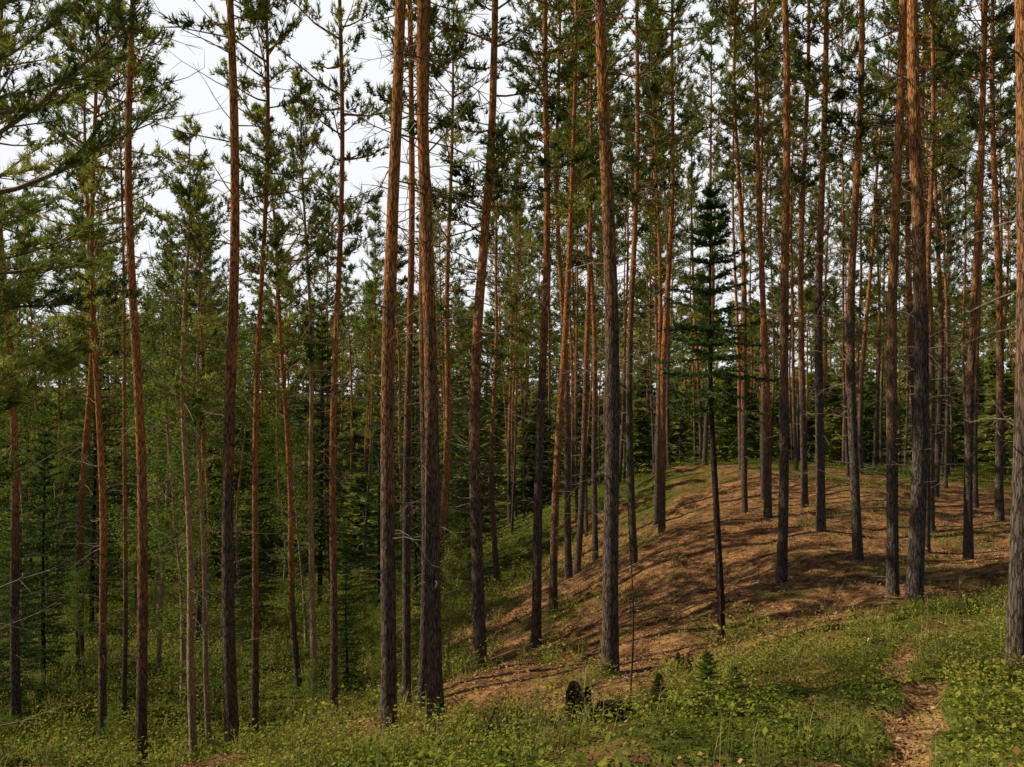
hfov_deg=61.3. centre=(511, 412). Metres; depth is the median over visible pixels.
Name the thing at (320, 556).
spruce tree
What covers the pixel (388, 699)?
pine tree
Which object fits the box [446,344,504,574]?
spruce tree
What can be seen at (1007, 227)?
pine tree
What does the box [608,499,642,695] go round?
dry sapling
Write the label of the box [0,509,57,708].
spruce tree
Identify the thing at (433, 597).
pine tree
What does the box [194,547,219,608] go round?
broadleaf sapling
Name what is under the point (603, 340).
pine tree
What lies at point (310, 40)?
sky
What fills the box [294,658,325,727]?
broadleaf sapling
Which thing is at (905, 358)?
pine tree
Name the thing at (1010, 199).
pine tree
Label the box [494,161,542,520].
pine tree
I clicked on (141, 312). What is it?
pine tree
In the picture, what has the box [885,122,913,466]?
pine tree
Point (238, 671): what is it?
broadleaf sapling
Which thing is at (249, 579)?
spruce tree
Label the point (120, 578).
broadleaf sapling
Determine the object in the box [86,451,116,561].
spruce tree
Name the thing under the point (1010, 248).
pine tree
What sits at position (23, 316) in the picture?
pine tree
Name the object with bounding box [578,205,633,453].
pine tree
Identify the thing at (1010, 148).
pine tree
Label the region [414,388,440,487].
spruce tree
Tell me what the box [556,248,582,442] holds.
pine tree
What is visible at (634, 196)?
pine tree
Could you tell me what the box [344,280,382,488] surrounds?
pine tree
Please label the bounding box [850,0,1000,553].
pine tree
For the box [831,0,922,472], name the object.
pine tree
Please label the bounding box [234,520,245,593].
young spruce tree
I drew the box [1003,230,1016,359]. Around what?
pine tree
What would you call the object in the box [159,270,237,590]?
pine tree
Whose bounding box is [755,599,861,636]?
fallen branch
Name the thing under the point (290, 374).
pine tree
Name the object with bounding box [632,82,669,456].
pine tree
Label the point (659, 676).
spruce seedling
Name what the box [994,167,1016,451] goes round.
pine tree
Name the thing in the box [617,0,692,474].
pine tree
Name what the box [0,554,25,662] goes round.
broadleaf sapling
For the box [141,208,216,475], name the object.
pine tree
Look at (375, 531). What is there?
spruce tree
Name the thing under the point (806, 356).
pine tree
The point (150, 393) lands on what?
broadleaf tree
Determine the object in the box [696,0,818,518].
pine tree
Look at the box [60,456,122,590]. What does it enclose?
spruce tree
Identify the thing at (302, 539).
young spruce tree
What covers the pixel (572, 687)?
tree stump
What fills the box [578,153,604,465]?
pine tree
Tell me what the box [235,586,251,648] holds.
young spruce tree
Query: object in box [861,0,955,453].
pine tree
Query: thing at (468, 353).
pine tree
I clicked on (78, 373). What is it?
pine tree
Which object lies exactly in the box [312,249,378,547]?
pine tree
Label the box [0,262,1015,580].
distant forest
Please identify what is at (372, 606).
broadleaf sapling
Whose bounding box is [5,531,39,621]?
young spruce tree
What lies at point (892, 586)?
pine tree
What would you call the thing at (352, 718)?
fallen log
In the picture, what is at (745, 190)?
pine tree
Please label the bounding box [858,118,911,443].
pine tree
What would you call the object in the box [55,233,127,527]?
pine tree
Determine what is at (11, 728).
broadleaf sapling
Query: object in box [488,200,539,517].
pine tree
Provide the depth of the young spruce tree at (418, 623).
21.84 m
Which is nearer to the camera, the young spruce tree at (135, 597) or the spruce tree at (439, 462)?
the young spruce tree at (135, 597)
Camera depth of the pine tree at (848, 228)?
48.04 m
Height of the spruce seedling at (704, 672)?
0.495 m
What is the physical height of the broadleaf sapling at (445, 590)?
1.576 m
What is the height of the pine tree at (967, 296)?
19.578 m
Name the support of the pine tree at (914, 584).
on the forest ground at (704, 551)
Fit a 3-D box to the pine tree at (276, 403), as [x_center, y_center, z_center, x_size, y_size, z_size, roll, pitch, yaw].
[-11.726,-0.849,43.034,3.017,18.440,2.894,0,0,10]
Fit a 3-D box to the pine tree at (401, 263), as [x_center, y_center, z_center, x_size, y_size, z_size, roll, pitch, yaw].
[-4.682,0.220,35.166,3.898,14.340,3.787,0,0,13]
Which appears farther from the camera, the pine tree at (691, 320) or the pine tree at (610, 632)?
the pine tree at (691, 320)
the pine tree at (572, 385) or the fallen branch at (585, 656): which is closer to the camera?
the fallen branch at (585, 656)
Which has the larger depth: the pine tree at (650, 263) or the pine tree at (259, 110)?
the pine tree at (650, 263)
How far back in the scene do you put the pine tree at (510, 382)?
44.86 m
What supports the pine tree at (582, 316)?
on the forest ground at (704, 551)
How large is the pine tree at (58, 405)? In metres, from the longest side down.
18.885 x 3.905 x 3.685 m
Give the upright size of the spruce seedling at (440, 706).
0.396 m
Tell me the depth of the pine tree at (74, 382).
56.62 m
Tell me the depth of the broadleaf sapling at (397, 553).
32.45 m
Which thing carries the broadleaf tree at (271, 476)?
on the forest ground at (704, 551)
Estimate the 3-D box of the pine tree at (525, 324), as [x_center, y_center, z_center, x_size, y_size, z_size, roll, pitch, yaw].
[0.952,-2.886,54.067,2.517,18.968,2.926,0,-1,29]
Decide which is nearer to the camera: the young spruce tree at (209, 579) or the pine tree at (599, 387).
the young spruce tree at (209, 579)
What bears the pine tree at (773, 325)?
on the forest ground at (704, 551)
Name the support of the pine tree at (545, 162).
on the forest ground at (704, 551)
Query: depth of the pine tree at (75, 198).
23.92 m
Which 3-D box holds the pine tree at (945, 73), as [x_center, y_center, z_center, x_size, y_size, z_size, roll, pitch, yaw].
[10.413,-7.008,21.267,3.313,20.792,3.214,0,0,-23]
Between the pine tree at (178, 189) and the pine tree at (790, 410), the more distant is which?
the pine tree at (790, 410)
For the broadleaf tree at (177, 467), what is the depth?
19.34 m
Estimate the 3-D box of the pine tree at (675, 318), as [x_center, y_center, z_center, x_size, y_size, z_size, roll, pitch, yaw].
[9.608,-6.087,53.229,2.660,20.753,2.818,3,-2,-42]
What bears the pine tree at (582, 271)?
on the forest ground at (704, 551)
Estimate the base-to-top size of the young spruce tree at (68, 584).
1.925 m
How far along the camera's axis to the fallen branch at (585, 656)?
14.69 m
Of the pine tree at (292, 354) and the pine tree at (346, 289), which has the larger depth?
the pine tree at (292, 354)
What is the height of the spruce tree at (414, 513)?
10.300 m
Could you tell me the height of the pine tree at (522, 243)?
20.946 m
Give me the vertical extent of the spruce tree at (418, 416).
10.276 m
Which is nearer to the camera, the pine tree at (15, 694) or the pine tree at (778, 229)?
the pine tree at (15, 694)
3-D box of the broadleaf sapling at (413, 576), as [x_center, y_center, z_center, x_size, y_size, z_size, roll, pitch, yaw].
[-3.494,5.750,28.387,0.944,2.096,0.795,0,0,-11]
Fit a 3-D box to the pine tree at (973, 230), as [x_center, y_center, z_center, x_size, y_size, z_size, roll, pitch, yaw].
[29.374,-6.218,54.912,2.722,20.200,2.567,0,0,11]
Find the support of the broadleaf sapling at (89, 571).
on the forest ground at (704, 551)
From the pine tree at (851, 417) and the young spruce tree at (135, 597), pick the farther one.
the young spruce tree at (135, 597)
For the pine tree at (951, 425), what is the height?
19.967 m
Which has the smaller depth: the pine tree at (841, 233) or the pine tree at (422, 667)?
the pine tree at (422, 667)
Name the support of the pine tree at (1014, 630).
on the forest ground at (704, 551)
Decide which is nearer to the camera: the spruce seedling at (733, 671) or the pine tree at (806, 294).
the spruce seedling at (733, 671)
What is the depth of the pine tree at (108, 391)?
54.69 m
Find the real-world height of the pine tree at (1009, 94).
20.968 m
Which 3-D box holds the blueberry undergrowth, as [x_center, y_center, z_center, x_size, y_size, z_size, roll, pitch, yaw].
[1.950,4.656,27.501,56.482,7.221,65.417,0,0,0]
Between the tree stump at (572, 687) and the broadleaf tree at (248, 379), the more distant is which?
the broadleaf tree at (248, 379)
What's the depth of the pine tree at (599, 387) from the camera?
60.08 m
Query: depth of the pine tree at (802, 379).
26.05 m
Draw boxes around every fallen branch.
[569,640,598,663]
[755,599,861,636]
[840,563,958,580]
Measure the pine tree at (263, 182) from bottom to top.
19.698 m
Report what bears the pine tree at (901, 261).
on the forest ground at (704, 551)
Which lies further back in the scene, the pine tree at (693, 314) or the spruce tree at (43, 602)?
the pine tree at (693, 314)
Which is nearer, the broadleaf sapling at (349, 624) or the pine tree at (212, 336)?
the broadleaf sapling at (349, 624)
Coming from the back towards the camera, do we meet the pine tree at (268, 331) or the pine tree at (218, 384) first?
the pine tree at (268, 331)
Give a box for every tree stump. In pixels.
[553,680,592,722]
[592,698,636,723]
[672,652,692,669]
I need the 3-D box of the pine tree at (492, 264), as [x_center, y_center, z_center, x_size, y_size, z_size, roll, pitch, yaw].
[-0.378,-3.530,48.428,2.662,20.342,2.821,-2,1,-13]
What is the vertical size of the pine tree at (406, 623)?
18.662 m
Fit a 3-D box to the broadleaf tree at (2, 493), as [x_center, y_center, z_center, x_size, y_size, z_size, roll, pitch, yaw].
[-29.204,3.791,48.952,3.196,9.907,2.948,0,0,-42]
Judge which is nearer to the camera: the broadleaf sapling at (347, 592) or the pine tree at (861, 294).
the broadleaf sapling at (347, 592)
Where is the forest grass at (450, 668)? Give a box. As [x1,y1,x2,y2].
[0,498,1023,766]
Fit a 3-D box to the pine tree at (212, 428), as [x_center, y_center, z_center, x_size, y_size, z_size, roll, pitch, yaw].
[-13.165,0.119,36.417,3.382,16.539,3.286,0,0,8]
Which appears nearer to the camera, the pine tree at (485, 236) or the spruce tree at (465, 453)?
the pine tree at (485, 236)
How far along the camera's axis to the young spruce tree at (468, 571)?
26.68 m
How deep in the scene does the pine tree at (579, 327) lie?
33.00 m
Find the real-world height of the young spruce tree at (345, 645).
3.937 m
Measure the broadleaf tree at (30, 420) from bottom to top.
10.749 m
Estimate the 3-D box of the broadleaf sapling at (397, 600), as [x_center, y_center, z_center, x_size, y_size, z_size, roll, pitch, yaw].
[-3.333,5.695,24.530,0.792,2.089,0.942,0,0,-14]
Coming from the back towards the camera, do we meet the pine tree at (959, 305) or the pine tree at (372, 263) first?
the pine tree at (372, 263)
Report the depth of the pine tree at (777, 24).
28.61 m
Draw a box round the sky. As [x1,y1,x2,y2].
[0,0,1016,395]
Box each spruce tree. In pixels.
[0,431,85,677]
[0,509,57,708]
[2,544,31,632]
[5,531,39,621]
[48,548,66,616]
[50,337,135,628]
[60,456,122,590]
[62,562,74,606]
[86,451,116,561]
[108,448,155,581]
[128,564,136,616]
[195,548,213,602]
[234,448,287,620]
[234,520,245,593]
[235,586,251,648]
[272,306,367,606]
[286,421,342,559]
[295,532,308,585]
[318,539,371,687]
[337,519,352,580]
[342,415,401,616]
[364,540,374,568]
[375,332,460,603]
[401,389,421,549]
[411,547,450,652]
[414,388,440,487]
[414,390,442,483]
[414,421,449,507]
[439,367,468,522]
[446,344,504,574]
[455,346,497,500]
[460,556,471,604]
[656,186,784,645]
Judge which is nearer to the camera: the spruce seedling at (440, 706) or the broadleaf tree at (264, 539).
the spruce seedling at (440, 706)
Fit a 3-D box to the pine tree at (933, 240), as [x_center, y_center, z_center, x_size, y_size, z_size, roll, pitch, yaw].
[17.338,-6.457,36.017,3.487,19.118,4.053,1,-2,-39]
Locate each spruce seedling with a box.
[428,701,458,738]
[643,673,671,715]
[678,650,729,716]
[720,665,748,710]
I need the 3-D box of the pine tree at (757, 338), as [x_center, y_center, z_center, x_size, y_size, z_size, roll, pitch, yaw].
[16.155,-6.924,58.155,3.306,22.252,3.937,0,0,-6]
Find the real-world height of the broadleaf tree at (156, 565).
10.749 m
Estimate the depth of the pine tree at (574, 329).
44.67 m
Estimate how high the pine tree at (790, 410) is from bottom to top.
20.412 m
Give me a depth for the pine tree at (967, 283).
43.90 m
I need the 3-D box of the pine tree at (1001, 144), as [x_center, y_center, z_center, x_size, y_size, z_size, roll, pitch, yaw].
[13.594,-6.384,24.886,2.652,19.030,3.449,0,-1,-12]
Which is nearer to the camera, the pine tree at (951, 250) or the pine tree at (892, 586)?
the pine tree at (892, 586)
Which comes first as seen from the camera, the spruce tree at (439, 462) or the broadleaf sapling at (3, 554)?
the broadleaf sapling at (3, 554)
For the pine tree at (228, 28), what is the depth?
14.89 m
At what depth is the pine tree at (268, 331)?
58.27 m
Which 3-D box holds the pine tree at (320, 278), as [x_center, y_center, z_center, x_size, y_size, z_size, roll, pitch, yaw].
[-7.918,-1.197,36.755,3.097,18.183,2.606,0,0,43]
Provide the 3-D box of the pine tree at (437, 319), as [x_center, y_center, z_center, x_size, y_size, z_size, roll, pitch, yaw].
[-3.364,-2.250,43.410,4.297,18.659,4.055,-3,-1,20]
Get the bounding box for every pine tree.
[0,0,104,727]
[0,0,184,725]
[0,211,52,559]
[0,308,20,487]
[9,288,56,564]
[10,0,187,754]
[11,182,60,579]
[15,0,148,678]
[17,322,57,515]
[26,255,85,553]
[36,0,232,766]
[43,163,143,613]
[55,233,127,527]
[60,329,84,524]
[65,304,116,526]
[77,312,134,544]
[80,256,130,505]
[83,0,169,720]
[100,0,319,754]
[106,316,142,506]
[114,311,166,563]
[126,112,262,762]
[131,291,160,537]
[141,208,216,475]
[145,243,192,548]
[158,178,248,644]
[159,171,245,748]
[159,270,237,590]
[160,336,196,543]
[165,226,242,602]
[188,0,329,736]
[191,291,243,502]
[195,314,248,471]
[205,289,252,452]
[237,298,284,531]
[238,102,336,693]
[247,65,354,717]
[248,211,306,574]
[253,0,407,717]
[263,250,314,547]
[266,258,305,492]
[270,0,519,732]
[288,172,355,589]
[294,0,534,734]
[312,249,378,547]
[324,284,366,504]
[344,250,402,524]
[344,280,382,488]
[347,194,403,568]
[351,0,479,704]
[352,0,482,707]
[356,241,444,583]
[372,0,596,671]
[385,0,522,590]
[405,193,473,545]
[416,187,469,558]
[440,292,471,508]
[449,113,542,586]
[467,173,542,523]
[477,0,632,646]
[478,179,524,523]
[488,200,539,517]
[490,0,719,675]
[490,215,537,487]
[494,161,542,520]
[498,76,542,534]
[499,0,625,580]
[506,0,657,612]
[513,217,546,511]
[514,220,558,478]
[519,150,572,499]
[533,0,641,574]
[541,92,586,502]
[550,0,639,560]
[550,36,599,519]
[550,92,603,498]
[553,52,623,536]
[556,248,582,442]
[560,164,585,427]
[571,37,644,412]
[574,187,638,462]
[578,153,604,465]
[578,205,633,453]
[581,0,720,564]
[588,244,604,484]
[595,1,716,524]
[599,88,661,483]
[614,105,643,481]
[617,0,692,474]
[621,160,674,456]
[622,0,726,533]
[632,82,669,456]
[633,88,675,418]
[639,130,679,420]
[640,4,697,468]
[643,209,672,419]
[654,151,688,463]
[658,86,731,462]
[671,160,707,463]
[675,3,749,465]
[685,0,795,512]
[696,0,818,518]
[697,1,772,469]
[701,132,730,453]
[715,106,771,401]
[726,0,866,582]
[727,0,810,500]
[728,0,803,479]
[732,143,780,457]
[735,0,871,507]
[749,84,798,459]
[751,162,823,412]
[752,0,906,531]
[753,183,809,423]
[762,83,838,460]
[763,25,827,470]
[768,172,811,460]
[774,0,940,561]
[789,208,834,438]
[793,173,841,417]
[796,123,868,463]
[804,191,832,414]
[812,0,1015,604]
[818,0,870,476]
[823,0,1013,595]
[823,112,890,467]
[823,165,868,466]
[829,169,868,464]
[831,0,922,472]
[845,40,905,468]
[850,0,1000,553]
[858,109,903,467]
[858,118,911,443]
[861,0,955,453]
[862,196,903,463]
[863,0,1011,533]
[879,45,970,408]
[879,227,912,466]
[881,0,1000,496]
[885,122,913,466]
[888,223,938,463]
[894,91,946,370]
[899,176,913,437]
[918,0,1016,559]
[919,0,981,487]
[925,0,1015,520]
[925,7,974,474]
[929,0,1016,507]
[931,40,987,472]
[932,155,967,469]
[939,57,991,428]
[942,0,1023,670]
[953,186,994,441]
[954,159,993,437]
[956,31,1016,474]
[966,91,1016,473]
[988,152,1016,378]
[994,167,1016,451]
[998,145,1015,408]
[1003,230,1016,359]
[1004,76,1015,153]
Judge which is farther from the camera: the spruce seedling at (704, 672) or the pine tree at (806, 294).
the pine tree at (806, 294)
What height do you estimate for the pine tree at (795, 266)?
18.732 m
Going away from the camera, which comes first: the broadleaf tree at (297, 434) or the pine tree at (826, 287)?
the broadleaf tree at (297, 434)
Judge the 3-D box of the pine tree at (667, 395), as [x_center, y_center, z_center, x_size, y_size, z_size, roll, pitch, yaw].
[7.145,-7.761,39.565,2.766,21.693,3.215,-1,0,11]
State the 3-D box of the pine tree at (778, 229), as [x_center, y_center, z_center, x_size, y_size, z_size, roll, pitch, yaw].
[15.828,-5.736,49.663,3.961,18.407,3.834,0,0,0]
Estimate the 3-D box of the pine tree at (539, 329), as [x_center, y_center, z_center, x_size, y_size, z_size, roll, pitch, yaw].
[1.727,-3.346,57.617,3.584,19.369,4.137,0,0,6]
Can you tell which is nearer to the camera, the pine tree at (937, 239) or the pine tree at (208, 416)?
the pine tree at (937, 239)
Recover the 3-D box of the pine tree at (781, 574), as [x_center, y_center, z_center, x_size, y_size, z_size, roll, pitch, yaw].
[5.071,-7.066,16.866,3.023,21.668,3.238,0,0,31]
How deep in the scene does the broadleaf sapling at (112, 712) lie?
13.66 m
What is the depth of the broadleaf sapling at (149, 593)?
28.72 m
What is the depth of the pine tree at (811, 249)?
51.74 m
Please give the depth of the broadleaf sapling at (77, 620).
22.62 m
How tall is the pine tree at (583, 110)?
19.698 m
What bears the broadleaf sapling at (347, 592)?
on the forest ground at (704, 551)
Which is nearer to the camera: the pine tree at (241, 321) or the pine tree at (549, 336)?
the pine tree at (549, 336)
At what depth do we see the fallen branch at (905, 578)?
16.34 m
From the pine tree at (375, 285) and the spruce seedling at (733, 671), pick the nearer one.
the spruce seedling at (733, 671)
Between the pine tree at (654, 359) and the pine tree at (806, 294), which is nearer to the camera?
the pine tree at (806, 294)
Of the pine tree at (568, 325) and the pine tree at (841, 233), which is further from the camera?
the pine tree at (568, 325)
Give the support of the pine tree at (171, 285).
on the forest ground at (704, 551)
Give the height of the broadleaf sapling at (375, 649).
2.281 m
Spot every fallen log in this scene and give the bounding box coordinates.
[255,709,378,748]
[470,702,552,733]
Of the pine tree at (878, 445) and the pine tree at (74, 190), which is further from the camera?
the pine tree at (878, 445)
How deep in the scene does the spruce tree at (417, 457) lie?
45.53 m
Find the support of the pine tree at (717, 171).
on the forest ground at (704, 551)
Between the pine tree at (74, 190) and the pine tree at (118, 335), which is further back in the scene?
the pine tree at (118, 335)
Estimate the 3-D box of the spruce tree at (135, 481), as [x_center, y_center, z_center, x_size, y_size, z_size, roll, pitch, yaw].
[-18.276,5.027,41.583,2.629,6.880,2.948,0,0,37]
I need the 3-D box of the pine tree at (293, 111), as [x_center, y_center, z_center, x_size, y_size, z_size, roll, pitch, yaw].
[-4.379,-0.111,18.352,2.229,14.442,2.286,0,0,0]
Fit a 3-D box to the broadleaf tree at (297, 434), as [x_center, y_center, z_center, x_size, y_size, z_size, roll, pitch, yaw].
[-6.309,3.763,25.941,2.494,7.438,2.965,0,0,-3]
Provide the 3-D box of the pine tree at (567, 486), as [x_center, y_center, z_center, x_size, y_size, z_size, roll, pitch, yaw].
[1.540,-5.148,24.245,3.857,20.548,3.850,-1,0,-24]
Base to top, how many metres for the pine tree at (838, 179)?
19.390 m
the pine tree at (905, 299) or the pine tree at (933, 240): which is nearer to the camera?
the pine tree at (933, 240)
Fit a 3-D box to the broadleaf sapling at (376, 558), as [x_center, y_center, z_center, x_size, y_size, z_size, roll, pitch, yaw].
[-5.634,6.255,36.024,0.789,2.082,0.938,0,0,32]
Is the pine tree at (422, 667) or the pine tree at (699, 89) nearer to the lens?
the pine tree at (422, 667)
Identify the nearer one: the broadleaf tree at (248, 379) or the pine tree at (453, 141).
the pine tree at (453, 141)
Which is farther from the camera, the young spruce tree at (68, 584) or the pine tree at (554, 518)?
the young spruce tree at (68, 584)
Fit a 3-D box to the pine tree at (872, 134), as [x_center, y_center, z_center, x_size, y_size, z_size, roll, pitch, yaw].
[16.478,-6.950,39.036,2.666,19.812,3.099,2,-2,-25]
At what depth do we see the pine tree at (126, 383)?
59.18 m
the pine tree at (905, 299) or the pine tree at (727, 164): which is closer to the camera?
the pine tree at (727, 164)
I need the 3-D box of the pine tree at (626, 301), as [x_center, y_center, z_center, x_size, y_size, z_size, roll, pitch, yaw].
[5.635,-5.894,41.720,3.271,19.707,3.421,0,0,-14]
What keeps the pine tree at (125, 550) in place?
on the forest ground at (704, 551)
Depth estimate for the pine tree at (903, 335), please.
55.55 m
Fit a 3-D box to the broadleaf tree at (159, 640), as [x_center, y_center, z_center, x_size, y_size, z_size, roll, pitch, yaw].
[-9.639,2.260,24.003,3.390,10.749,3.675,0,0,37]
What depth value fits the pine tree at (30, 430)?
45.19 m
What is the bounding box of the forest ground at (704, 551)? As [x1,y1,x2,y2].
[0,387,1023,766]
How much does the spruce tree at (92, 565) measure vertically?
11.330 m
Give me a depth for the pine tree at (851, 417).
18.09 m
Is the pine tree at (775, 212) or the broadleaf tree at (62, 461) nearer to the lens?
the pine tree at (775, 212)
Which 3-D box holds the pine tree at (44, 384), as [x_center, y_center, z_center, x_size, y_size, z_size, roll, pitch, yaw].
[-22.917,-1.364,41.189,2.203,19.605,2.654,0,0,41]
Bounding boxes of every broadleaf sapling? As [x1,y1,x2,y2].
[0,540,9,587]
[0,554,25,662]
[0,713,26,765]
[51,565,98,686]
[69,528,108,608]
[97,700,128,766]
[108,518,136,591]
[112,533,137,597]
[148,583,159,631]
[156,574,173,614]
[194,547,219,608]
[236,668,245,704]
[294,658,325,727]
[329,566,358,624]
[340,607,357,650]
[360,589,379,639]
[365,584,401,657]
[367,641,399,697]
[370,539,380,583]
[395,532,401,579]
[396,576,401,634]
[397,557,417,603]
[440,515,491,675]
[441,581,459,629]
[445,495,461,547]
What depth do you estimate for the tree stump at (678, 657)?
11.51 m
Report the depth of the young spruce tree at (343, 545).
38.33 m
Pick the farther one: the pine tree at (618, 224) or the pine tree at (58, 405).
the pine tree at (58, 405)
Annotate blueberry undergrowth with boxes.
[0,456,1023,766]
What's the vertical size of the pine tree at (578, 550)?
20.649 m
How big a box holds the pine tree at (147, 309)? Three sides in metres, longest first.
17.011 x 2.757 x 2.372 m
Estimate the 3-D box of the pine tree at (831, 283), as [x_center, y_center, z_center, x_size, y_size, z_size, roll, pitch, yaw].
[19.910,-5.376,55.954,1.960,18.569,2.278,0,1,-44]
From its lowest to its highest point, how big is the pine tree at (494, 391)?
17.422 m
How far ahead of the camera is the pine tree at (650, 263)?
42.68 m
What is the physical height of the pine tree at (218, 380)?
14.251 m
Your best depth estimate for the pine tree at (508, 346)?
58.96 m
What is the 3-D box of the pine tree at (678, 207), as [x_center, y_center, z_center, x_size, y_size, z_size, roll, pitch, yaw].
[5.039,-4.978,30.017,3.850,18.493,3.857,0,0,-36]
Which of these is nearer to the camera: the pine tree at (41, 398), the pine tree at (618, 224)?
the pine tree at (618, 224)
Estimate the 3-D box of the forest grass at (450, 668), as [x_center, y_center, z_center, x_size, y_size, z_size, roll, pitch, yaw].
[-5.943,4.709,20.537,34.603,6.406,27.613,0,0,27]
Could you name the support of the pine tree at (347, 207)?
on the forest ground at (704, 551)
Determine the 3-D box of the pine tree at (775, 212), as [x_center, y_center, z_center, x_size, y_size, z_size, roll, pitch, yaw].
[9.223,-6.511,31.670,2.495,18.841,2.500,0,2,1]
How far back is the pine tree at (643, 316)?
57.34 m
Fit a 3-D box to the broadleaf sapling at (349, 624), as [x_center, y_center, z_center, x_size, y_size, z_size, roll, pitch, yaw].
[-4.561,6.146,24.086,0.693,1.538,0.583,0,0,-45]
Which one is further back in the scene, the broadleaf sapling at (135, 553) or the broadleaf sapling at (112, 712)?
the broadleaf sapling at (135, 553)
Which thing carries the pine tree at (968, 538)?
on the forest ground at (704, 551)
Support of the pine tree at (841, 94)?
on the forest ground at (704, 551)
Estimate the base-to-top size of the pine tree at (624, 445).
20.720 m
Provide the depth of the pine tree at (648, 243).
45.31 m
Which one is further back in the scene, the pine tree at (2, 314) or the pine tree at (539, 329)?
the pine tree at (539, 329)
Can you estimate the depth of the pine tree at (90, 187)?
16.88 m
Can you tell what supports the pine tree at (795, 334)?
on the forest ground at (704, 551)
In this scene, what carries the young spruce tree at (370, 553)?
on the forest ground at (704, 551)
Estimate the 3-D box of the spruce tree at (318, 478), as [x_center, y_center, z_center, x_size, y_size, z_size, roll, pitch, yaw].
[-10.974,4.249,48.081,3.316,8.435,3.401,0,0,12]
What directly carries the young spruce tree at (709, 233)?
on the forest ground at (704, 551)
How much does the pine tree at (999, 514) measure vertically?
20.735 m
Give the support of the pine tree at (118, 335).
on the forest ground at (704, 551)
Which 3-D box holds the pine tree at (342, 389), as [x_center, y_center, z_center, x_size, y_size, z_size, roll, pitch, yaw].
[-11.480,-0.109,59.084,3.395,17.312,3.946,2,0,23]
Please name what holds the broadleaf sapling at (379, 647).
on the forest ground at (704, 551)
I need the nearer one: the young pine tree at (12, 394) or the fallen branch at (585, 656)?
the young pine tree at (12, 394)
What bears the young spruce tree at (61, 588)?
on the forest ground at (704, 551)
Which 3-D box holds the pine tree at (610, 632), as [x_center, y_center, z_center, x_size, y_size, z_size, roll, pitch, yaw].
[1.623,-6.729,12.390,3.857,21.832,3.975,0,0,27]
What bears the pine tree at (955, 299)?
on the forest ground at (704, 551)
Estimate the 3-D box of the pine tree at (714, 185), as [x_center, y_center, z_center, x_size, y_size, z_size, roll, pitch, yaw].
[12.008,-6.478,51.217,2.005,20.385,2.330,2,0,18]
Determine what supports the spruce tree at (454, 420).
on the forest ground at (704, 551)
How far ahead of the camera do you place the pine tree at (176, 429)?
55.93 m
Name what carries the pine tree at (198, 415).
on the forest ground at (704, 551)
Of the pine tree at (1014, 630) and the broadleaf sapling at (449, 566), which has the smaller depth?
the pine tree at (1014, 630)
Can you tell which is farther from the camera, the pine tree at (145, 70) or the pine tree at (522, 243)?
the pine tree at (522, 243)
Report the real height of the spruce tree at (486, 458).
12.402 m
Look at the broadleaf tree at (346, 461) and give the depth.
50.62 m
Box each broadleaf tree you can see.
[0,326,76,640]
[0,403,25,503]
[26,420,90,587]
[91,262,250,700]
[97,305,235,675]
[106,337,198,635]
[114,446,240,704]
[195,328,285,609]
[239,446,281,560]
[258,414,307,580]
[259,415,342,648]
[328,440,358,545]
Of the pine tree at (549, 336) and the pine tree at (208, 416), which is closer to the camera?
the pine tree at (208, 416)
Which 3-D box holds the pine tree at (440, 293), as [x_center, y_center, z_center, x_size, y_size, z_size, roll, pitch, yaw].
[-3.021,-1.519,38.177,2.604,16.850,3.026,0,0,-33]
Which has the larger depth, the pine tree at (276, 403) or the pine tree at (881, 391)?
the pine tree at (881, 391)
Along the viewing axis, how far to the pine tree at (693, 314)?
45.67 m
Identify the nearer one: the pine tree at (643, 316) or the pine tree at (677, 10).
the pine tree at (677, 10)
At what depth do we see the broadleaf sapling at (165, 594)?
32.87 m
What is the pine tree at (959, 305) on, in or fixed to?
on the forest ground at (704, 551)

